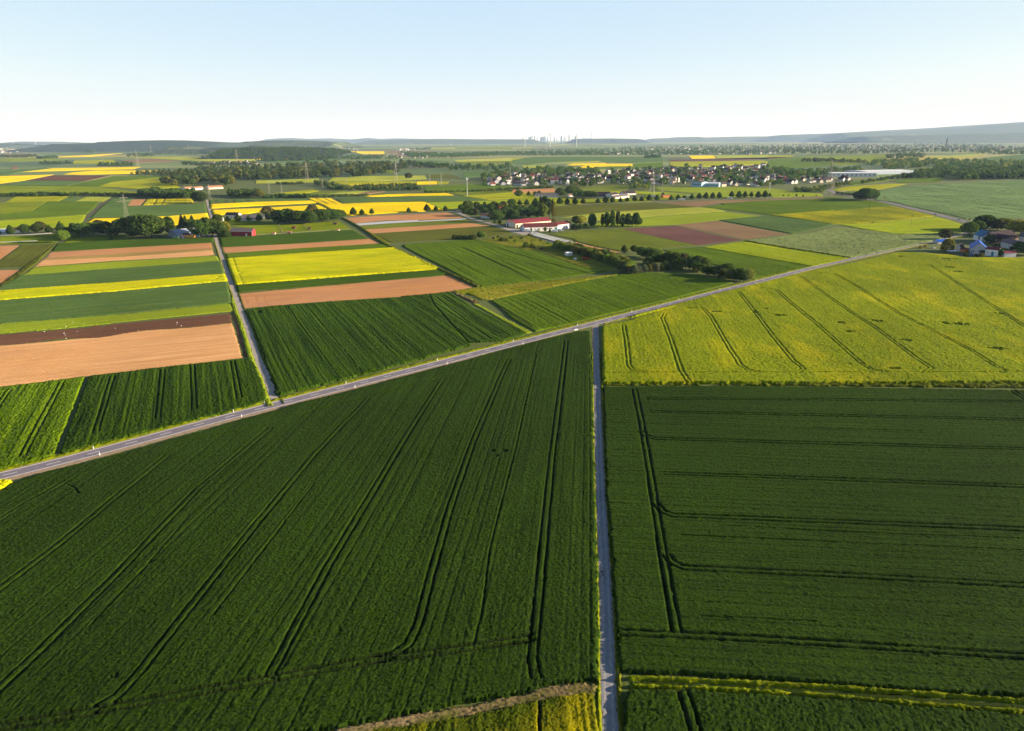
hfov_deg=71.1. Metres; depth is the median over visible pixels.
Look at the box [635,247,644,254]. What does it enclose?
tree
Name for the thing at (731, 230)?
ploughed field
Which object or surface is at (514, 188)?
hedge
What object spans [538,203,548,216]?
tree
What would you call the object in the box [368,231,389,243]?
rough grass
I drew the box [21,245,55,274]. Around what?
dirt path
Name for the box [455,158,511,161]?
field
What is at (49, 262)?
ploughed field
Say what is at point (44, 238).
paddock
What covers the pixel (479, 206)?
tree
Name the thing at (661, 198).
crop field
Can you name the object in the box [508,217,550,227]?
long hall
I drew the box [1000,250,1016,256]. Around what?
garage
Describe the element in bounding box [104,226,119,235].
tree
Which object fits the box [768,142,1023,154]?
wood
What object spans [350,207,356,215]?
lime tree
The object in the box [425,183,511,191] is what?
field
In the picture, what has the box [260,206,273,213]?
tree
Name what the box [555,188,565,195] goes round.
tree
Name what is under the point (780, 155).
field
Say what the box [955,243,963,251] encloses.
white cottage
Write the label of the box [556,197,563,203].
lime tree
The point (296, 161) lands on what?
field
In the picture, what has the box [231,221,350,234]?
meadow
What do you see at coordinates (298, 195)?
hedge
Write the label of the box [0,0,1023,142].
sky
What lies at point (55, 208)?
crop field
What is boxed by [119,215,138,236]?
tree
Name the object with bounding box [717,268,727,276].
tree
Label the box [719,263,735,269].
tree
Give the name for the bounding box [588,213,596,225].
tree
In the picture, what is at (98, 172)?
field
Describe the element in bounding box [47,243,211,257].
ploughed field
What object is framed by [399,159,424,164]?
hedge
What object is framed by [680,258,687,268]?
tree
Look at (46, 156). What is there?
hedge
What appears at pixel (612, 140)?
ridge
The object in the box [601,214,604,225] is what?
poplar tree
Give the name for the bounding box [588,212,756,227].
crop field
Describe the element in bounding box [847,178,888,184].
field
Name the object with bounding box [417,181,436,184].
field
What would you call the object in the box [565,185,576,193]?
tree
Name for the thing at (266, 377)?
gravel lane
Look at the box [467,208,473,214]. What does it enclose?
tree
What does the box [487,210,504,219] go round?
tree
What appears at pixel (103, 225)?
tree
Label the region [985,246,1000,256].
white shed
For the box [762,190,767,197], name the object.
lime tree
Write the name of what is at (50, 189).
field
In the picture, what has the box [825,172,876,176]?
warehouse
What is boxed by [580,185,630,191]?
field
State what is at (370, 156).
wood
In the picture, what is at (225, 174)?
wood
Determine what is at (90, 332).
ploughed field
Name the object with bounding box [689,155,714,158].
field
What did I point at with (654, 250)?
tree
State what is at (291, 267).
rapeseed field
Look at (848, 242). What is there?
crop field
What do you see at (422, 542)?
wheat field
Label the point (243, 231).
barn
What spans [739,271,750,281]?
tree
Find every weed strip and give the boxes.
[0,243,55,287]
[341,217,479,286]
[603,381,1023,388]
[744,240,848,257]
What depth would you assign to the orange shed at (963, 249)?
667.39 m
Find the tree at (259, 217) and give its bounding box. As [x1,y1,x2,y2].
[255,213,262,221]
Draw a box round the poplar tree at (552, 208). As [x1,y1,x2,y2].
[551,201,554,215]
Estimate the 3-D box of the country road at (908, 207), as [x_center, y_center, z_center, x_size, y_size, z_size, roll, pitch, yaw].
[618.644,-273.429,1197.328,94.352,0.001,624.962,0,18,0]
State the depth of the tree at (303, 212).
912.30 m
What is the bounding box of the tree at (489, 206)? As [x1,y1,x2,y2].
[484,203,495,210]
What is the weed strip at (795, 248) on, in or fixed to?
on the ground at (414, 171)
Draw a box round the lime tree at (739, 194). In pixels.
[735,191,742,196]
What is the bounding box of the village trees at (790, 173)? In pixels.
[481,163,864,188]
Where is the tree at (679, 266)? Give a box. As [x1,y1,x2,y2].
[675,263,682,269]
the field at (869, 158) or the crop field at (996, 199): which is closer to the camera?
the crop field at (996, 199)
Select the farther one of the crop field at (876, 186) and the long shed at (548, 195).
the crop field at (876, 186)
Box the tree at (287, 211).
[283,209,297,223]
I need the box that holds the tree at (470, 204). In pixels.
[462,201,473,207]
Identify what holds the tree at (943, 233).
on the ground at (414, 171)
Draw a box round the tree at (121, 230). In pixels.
[115,217,126,232]
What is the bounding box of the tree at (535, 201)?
[531,198,539,204]
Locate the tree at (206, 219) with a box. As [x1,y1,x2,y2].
[200,217,211,236]
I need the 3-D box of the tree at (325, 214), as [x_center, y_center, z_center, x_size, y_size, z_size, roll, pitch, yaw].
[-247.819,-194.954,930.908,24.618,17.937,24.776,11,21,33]
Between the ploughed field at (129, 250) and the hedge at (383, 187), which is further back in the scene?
the hedge at (383, 187)
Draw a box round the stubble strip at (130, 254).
[43,248,212,259]
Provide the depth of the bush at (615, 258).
603.45 m
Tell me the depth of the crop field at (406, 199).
1278.08 m
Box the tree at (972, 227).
[960,222,979,234]
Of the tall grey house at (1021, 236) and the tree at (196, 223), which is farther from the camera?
the tree at (196, 223)
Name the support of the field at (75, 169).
on the ground at (414, 171)
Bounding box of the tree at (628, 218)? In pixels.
[625,213,632,224]
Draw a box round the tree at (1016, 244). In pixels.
[1012,241,1023,249]
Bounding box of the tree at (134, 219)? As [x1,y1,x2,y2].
[128,214,157,238]
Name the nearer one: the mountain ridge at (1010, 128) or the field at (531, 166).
the field at (531, 166)
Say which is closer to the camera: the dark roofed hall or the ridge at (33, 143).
the dark roofed hall
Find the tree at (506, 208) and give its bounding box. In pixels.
[501,206,510,211]
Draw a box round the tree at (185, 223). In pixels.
[182,215,188,227]
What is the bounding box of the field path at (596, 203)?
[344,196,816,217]
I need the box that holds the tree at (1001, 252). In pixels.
[998,248,1003,255]
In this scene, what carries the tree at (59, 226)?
on the ground at (414, 171)
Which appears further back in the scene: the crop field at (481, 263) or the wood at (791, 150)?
the wood at (791, 150)
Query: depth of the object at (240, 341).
390.64 m
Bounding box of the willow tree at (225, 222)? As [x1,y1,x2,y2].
[216,221,230,235]
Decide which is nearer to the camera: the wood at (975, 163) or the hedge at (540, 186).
the hedge at (540, 186)
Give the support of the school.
on the ground at (414, 171)
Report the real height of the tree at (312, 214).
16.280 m
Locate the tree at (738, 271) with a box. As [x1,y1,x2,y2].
[732,268,748,280]
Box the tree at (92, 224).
[86,222,97,234]
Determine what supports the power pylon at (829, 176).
on the ground at (414, 171)
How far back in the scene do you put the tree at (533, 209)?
981.93 m
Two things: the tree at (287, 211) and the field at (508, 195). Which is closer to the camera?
the tree at (287, 211)
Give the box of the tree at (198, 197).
[195,191,206,201]
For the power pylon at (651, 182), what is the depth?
1320.95 m
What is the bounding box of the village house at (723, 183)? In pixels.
[720,181,726,186]
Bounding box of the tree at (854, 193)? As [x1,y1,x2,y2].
[852,191,860,199]
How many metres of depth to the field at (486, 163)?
3320.22 m
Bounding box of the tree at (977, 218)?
[972,216,991,224]
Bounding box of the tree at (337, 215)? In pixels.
[329,209,341,220]
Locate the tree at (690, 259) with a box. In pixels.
[686,256,694,269]
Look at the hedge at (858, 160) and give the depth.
3190.88 m
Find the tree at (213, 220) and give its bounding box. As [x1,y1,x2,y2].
[206,219,217,235]
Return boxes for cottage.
[480,213,490,217]
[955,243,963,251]
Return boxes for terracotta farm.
[206,185,222,188]
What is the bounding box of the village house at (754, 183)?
[750,181,758,185]
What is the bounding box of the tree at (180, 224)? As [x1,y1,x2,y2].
[176,214,182,228]
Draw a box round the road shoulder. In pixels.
[2,247,908,479]
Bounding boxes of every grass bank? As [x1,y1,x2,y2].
[628,675,1023,703]
[630,683,1023,713]
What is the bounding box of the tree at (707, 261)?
[700,257,710,265]
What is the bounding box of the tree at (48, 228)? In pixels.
[44,225,52,231]
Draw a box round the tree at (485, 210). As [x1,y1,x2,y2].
[479,208,488,212]
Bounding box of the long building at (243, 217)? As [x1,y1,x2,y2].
[240,215,256,220]
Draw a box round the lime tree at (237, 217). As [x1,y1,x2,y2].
[234,213,241,221]
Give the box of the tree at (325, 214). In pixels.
[315,208,330,221]
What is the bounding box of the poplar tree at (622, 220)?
[620,214,626,226]
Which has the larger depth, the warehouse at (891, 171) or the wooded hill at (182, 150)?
the wooded hill at (182, 150)
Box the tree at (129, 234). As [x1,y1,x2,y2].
[125,227,137,238]
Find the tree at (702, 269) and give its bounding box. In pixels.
[700,265,710,274]
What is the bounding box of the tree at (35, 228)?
[30,224,42,233]
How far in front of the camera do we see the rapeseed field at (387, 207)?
1123.69 m
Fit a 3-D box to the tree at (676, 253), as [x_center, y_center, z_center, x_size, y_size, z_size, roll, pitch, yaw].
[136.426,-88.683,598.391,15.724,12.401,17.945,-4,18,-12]
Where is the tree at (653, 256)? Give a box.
[649,255,659,262]
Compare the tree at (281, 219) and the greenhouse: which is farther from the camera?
the tree at (281, 219)
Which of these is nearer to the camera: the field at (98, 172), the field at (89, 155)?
the field at (98, 172)
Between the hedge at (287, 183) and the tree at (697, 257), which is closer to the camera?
the tree at (697, 257)
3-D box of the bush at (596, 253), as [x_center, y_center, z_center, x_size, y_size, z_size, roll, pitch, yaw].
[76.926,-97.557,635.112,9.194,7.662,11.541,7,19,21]
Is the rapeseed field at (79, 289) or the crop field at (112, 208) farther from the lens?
the crop field at (112, 208)
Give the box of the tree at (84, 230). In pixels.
[71,222,92,236]
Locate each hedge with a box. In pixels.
[0,154,36,157]
[0,191,77,196]
[36,155,57,158]
[39,160,72,164]
[78,192,139,195]
[97,161,135,166]
[182,161,256,165]
[255,156,328,160]
[262,193,311,197]
[275,181,303,184]
[312,193,368,197]
[314,180,346,189]
[327,184,421,190]
[355,182,416,186]
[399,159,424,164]
[412,161,448,167]
[424,188,512,192]
[449,161,512,170]
[471,187,522,191]
[523,185,553,188]
[644,154,660,157]
[793,186,825,192]
[801,157,866,162]
[817,179,852,188]
[836,191,853,194]
[861,173,908,183]
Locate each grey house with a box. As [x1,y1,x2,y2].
[1000,238,1022,249]
[1019,232,1023,241]
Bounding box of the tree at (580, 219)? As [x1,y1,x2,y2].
[576,216,584,223]
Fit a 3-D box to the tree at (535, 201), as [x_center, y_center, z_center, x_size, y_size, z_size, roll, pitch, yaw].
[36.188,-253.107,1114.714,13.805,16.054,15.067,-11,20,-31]
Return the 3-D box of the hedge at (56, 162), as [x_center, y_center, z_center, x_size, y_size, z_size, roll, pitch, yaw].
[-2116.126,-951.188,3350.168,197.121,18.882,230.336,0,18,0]
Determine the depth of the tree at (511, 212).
952.72 m
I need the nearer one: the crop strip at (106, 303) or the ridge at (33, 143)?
the crop strip at (106, 303)
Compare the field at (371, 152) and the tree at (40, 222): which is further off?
the field at (371, 152)
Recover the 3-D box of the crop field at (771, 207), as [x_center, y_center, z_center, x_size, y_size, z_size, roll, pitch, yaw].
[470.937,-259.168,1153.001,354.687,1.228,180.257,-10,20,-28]
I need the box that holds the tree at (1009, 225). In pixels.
[1003,220,1020,232]
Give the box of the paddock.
[0,234,57,243]
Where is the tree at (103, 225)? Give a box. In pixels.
[95,221,112,234]
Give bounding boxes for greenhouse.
[0,229,7,234]
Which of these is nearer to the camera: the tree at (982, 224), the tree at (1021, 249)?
the tree at (1021, 249)
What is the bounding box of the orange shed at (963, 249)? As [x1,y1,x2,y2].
[960,247,968,252]
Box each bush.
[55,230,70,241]
[560,244,567,250]
[572,246,580,253]
[584,250,592,257]
[594,251,602,259]
[610,257,621,265]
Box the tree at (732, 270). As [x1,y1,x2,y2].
[725,268,735,279]
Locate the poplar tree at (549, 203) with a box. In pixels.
[547,199,551,215]
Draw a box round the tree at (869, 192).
[859,188,873,199]
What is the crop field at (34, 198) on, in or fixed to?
on the ground at (414, 171)
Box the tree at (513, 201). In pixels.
[507,199,516,204]
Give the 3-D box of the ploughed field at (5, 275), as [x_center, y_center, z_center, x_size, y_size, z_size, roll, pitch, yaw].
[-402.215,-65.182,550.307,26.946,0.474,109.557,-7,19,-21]
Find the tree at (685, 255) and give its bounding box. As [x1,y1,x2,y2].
[676,253,688,261]
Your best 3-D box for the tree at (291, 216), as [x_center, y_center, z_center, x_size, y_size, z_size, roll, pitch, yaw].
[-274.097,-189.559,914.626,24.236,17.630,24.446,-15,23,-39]
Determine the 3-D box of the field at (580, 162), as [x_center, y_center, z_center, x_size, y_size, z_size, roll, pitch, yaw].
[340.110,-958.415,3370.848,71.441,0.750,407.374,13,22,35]
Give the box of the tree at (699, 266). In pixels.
[697,263,705,270]
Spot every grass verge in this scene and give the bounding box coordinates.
[0,232,962,471]
[214,242,232,296]
[219,242,283,403]
[231,297,272,405]
[480,325,596,355]
[591,351,602,730]
[599,352,623,730]
[605,233,969,323]
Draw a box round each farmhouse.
[225,212,241,218]
[620,191,635,194]
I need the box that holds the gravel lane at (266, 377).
[206,200,279,401]
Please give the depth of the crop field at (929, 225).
862.08 m
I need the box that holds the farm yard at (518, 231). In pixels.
[505,228,532,234]
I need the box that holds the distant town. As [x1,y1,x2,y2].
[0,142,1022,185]
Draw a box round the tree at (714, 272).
[710,267,719,275]
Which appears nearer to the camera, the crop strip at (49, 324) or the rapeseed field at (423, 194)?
the crop strip at (49, 324)
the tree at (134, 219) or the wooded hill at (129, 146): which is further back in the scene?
the wooded hill at (129, 146)
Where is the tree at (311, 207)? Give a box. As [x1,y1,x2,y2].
[306,204,317,210]
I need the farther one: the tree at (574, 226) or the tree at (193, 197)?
the tree at (193, 197)
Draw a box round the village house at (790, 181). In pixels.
[786,180,794,183]
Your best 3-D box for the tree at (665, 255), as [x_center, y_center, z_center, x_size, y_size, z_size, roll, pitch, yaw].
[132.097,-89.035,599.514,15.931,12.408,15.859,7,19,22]
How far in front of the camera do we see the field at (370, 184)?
1710.16 m
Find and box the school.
[691,181,707,186]
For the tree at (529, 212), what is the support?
on the ground at (414, 171)
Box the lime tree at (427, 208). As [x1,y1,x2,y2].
[423,204,430,210]
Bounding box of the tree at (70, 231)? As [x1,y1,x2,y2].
[61,227,72,233]
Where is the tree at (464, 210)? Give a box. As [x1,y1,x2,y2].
[461,207,470,213]
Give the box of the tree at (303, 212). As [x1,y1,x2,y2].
[297,210,311,222]
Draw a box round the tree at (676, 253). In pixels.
[667,252,682,262]
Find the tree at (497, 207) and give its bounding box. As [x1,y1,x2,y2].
[494,203,502,209]
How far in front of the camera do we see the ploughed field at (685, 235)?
792.45 m
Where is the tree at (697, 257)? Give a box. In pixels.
[693,255,702,265]
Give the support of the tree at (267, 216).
on the ground at (414, 171)
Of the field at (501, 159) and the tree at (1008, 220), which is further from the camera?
the field at (501, 159)
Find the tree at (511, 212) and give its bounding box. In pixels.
[508,209,520,217]
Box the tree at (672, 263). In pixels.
[665,260,678,268]
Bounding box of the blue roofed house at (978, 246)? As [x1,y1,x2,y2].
[969,239,986,253]
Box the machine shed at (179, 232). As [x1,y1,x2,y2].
[168,228,195,236]
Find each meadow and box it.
[219,217,279,224]
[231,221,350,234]
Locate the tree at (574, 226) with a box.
[570,223,579,229]
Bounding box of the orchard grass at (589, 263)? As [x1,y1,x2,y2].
[481,235,619,270]
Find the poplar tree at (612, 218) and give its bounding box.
[610,209,615,227]
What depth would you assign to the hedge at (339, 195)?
1348.88 m
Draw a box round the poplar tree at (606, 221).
[603,212,609,226]
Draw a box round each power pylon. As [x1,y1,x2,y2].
[389,162,400,181]
[648,167,659,194]
[824,160,837,196]
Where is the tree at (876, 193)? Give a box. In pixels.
[869,188,878,200]
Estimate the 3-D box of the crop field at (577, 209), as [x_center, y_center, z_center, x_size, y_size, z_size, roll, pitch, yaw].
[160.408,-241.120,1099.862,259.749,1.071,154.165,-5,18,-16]
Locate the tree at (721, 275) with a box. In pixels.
[717,272,726,279]
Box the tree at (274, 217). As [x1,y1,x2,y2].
[270,210,280,223]
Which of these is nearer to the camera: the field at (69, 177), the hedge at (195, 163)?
the field at (69, 177)
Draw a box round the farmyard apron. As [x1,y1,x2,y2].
[166,233,211,238]
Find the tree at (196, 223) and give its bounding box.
[186,219,213,237]
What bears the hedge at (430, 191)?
on the ground at (414, 171)
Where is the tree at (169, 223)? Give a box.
[163,216,174,231]
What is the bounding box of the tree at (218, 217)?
[212,214,223,220]
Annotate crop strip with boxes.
[0,261,224,289]
[0,281,230,323]
[0,304,233,333]
[23,256,219,274]
[51,237,213,250]
[219,230,365,246]
[225,244,388,258]
[236,269,447,291]
[473,304,531,333]
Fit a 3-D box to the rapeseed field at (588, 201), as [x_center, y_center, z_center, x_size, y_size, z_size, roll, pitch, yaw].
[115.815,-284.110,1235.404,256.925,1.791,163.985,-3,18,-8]
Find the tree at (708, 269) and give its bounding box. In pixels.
[704,265,716,274]
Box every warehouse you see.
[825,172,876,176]
[844,169,913,173]
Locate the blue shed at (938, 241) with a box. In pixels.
[933,239,944,243]
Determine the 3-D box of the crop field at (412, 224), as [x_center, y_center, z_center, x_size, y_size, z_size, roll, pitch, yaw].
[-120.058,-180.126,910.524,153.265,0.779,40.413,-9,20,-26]
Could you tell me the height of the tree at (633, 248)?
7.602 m
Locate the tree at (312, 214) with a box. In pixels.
[303,211,317,221]
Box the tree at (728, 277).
[723,271,732,279]
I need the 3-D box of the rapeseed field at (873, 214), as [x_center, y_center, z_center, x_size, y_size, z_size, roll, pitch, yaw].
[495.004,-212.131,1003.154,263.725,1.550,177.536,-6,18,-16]
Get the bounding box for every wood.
[0,149,162,158]
[130,168,205,174]
[137,186,196,197]
[159,159,408,185]
[189,152,214,154]
[201,146,355,158]
[227,187,262,196]
[340,154,400,158]
[400,151,512,157]
[512,145,768,155]
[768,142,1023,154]
[867,156,1023,168]
[886,152,925,158]
[901,164,1023,178]
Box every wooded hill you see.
[0,140,249,151]
[153,145,293,153]
[198,149,363,158]
[240,140,362,147]
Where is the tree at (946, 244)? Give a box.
[940,239,954,250]
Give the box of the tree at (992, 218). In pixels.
[976,215,997,229]
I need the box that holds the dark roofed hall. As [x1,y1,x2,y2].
[594,192,609,196]
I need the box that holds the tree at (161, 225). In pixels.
[132,214,165,237]
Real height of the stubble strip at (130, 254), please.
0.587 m
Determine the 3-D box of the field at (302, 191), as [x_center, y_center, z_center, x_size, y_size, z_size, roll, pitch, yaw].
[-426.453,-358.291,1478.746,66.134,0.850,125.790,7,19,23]
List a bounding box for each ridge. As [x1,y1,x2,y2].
[0,143,43,147]
[4,141,81,144]
[261,138,412,142]
[354,139,546,143]
[566,138,650,142]
[645,136,771,141]
[754,122,1023,141]
[809,123,1023,140]
[823,132,1023,142]
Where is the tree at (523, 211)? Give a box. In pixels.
[515,208,526,217]
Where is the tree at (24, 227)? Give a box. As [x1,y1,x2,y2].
[16,224,30,231]
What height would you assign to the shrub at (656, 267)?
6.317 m
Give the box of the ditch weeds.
[629,681,1023,715]
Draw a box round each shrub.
[70,232,80,237]
[221,230,232,236]
[624,266,631,273]
[629,264,639,273]
[640,264,648,272]
[647,264,653,271]
[653,264,659,271]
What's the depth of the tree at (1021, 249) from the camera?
648.03 m
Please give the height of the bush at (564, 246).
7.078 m
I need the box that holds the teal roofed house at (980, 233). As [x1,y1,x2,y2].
[973,229,989,241]
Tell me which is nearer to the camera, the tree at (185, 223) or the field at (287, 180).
the tree at (185, 223)
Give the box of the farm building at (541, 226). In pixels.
[522,222,557,231]
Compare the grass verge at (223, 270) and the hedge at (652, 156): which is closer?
the grass verge at (223, 270)
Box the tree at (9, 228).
[5,225,15,233]
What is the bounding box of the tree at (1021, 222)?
[1012,220,1023,231]
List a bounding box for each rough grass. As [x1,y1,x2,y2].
[64,235,134,242]
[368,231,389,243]
[450,291,478,303]
[453,274,618,299]
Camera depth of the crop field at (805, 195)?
1333.56 m
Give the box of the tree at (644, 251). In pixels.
[640,248,650,256]
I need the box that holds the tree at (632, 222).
[629,216,636,224]
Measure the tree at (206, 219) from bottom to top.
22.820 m
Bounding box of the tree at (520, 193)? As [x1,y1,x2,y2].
[514,190,522,196]
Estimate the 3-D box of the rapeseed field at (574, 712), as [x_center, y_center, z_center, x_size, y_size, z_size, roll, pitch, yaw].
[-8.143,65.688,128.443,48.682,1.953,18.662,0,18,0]
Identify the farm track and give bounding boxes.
[593,325,617,730]
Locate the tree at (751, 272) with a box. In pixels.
[743,268,755,280]
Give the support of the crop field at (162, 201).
on the ground at (414, 171)
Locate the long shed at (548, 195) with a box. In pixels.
[535,193,557,197]
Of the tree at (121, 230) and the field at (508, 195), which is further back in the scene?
the field at (508, 195)
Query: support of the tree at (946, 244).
on the ground at (414, 171)
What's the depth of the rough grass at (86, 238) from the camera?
783.92 m
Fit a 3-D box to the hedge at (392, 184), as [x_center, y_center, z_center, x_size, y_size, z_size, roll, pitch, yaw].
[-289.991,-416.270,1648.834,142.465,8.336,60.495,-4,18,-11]
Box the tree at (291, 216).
[287,210,303,223]
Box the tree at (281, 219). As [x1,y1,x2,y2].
[273,210,289,223]
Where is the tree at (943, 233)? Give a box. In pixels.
[938,229,953,237]
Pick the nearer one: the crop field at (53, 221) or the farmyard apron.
the farmyard apron
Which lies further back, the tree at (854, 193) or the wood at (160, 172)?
the wood at (160, 172)
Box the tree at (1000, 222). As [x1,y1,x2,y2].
[990,219,1006,230]
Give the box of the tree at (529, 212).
[526,208,531,216]
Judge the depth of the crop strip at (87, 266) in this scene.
616.98 m
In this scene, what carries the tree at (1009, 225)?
on the ground at (414, 171)
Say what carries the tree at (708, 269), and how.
on the ground at (414, 171)
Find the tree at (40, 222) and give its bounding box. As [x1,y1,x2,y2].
[34,221,45,231]
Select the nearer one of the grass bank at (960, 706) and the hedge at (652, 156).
the grass bank at (960, 706)
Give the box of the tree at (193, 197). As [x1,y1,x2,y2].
[191,191,204,200]
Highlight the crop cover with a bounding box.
[357,218,464,224]
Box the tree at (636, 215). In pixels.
[633,212,639,226]
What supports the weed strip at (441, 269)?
on the ground at (414, 171)
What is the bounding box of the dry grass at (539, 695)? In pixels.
[334,682,598,730]
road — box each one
[0,230,978,478]
[826,189,967,222]
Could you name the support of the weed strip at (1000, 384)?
on the ground at (414, 171)
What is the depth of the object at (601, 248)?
700.05 m
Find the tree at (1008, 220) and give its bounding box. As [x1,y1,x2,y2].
[999,218,1013,229]
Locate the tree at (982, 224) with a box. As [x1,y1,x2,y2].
[970,221,986,229]
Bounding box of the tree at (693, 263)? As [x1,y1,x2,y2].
[687,260,700,267]
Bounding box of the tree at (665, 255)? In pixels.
[660,251,676,262]
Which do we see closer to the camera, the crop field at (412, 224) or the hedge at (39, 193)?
the crop field at (412, 224)
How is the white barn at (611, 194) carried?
on the ground at (414, 171)
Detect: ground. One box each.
[0,141,1023,730]
[959,252,999,256]
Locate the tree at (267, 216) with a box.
[265,213,270,219]
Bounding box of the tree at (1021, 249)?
[1016,243,1023,252]
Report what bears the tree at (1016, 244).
on the ground at (414, 171)
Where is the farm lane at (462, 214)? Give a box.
[446,211,506,229]
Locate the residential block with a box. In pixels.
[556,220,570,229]
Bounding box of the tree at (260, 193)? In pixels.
[253,190,264,196]
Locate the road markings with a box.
[1,233,963,478]
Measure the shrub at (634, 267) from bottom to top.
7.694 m
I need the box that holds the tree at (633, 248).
[630,245,636,251]
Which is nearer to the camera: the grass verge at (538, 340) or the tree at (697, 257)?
the grass verge at (538, 340)
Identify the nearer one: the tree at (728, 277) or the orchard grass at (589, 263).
the tree at (728, 277)
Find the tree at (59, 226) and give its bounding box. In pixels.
[54,221,64,230]
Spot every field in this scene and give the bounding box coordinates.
[0,158,62,161]
[0,167,51,175]
[0,174,53,183]
[0,186,136,193]
[0,201,46,213]
[0,201,98,219]
[0,215,84,228]
[0,244,52,267]
[0,245,18,258]
[0,270,18,283]
[0,274,227,299]
[0,314,231,344]
[0,323,242,385]
[0,330,600,730]
[0,377,84,469]
[0,479,12,489]
[5,181,84,185]
[6,196,68,201]
[25,167,138,171]
[26,175,106,180]
[35,250,213,266]
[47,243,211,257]
[60,358,266,453]
[61,196,79,200]
[63,153,120,156]
[63,171,150,174]
[70,176,160,185]
[73,160,114,163]
[77,197,110,201]
[87,213,209,224]
[90,198,206,217]
[99,177,179,188]
[121,159,179,162]
[127,199,145,205]
[131,153,187,155]
[131,157,216,161]
[143,199,192,204]
[161,157,255,161]
[209,198,310,203]
[210,200,315,208]
[212,205,324,214]
[222,239,378,252]
[226,247,437,284]
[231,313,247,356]
[240,275,470,307]
[246,293,471,395]
[256,178,318,183]
[260,158,341,162]
[272,190,317,193]
[306,191,343,194]
[308,198,341,204]
[323,202,442,215]
[328,175,426,181]
[332,191,367,193]
[335,196,484,203]
[336,181,416,184]
[346,213,462,222]
[349,183,394,185]
[351,151,383,153]
[357,191,384,193]
[359,220,468,228]
[365,193,451,196]
[366,223,488,232]
[371,692,599,730]
[373,226,511,241]
[386,151,431,152]
[403,160,448,162]
[404,239,606,286]
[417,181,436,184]
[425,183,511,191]
[426,189,522,195]
[426,200,509,209]
[427,174,460,177]
[429,291,525,342]
[431,147,455,148]
[453,146,511,148]
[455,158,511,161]
[455,161,511,166]
[462,171,490,176]
[466,192,538,199]
[491,272,733,331]
[512,157,662,163]
[512,188,554,192]
[512,197,650,205]
[521,165,545,167]
[550,229,695,250]
[554,203,692,215]
[561,207,723,220]
[562,161,598,162]
[566,163,605,165]
[570,143,631,144]
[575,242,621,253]
[576,164,632,168]
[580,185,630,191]
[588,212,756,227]
[599,162,662,168]
[601,252,1023,384]
[603,386,1023,698]
[606,191,643,193]
[622,688,1023,730]
[625,226,738,244]
[638,191,679,194]
[645,193,689,199]
[654,187,818,197]
[661,197,822,206]
[664,247,809,278]
[668,157,785,160]
[670,161,767,166]
[678,221,786,238]
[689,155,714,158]
[704,241,848,266]
[705,197,889,214]
[715,155,767,157]
[721,215,833,233]
[747,227,957,257]
[768,155,793,156]
[768,157,835,167]
[771,206,933,223]
[772,194,822,196]
[797,155,886,165]
[833,184,904,190]
[839,217,961,233]
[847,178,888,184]
[875,180,1023,218]
[893,177,946,182]
[930,153,983,157]
[969,154,1023,161]
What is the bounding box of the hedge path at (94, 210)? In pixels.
[83,200,106,221]
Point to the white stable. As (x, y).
(198, 188)
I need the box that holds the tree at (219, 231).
[211,221,229,234]
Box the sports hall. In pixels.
[705,182,719,186]
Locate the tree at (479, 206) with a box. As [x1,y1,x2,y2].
[476,204,484,209]
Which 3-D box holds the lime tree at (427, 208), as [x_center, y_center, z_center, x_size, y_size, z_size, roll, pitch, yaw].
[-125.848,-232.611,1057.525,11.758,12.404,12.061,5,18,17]
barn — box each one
[230,228,255,235]
[605,192,618,196]
[610,194,629,198]
[978,230,1018,242]
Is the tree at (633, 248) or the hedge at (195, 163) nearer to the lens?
the tree at (633, 248)
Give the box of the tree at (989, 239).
[983,235,996,242]
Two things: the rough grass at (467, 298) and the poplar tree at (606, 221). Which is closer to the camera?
the rough grass at (467, 298)
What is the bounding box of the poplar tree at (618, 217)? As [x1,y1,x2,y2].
[615,210,620,225]
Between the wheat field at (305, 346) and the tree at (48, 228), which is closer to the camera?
the wheat field at (305, 346)
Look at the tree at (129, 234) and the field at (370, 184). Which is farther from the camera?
the field at (370, 184)
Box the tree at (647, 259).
[643,257,655,264]
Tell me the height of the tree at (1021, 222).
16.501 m
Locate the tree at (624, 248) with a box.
[621,245,627,251]
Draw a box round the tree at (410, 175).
[404,173,412,178]
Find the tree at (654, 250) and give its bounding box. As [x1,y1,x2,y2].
[646,248,659,256]
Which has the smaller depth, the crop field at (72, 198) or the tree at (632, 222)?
the tree at (632, 222)
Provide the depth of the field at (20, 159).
4174.26 m
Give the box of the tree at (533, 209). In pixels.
[531,207,537,216]
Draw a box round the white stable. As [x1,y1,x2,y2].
[192,186,203,189]
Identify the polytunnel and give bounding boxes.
[532,232,572,242]
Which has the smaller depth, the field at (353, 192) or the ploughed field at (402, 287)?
the ploughed field at (402, 287)
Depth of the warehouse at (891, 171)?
2134.68 m
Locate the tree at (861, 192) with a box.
[854,190,869,199]
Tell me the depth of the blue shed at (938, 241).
723.77 m
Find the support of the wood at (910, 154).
on the ground at (414, 171)
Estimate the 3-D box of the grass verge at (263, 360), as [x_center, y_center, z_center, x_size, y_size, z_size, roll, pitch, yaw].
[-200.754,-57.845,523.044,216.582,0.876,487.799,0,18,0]

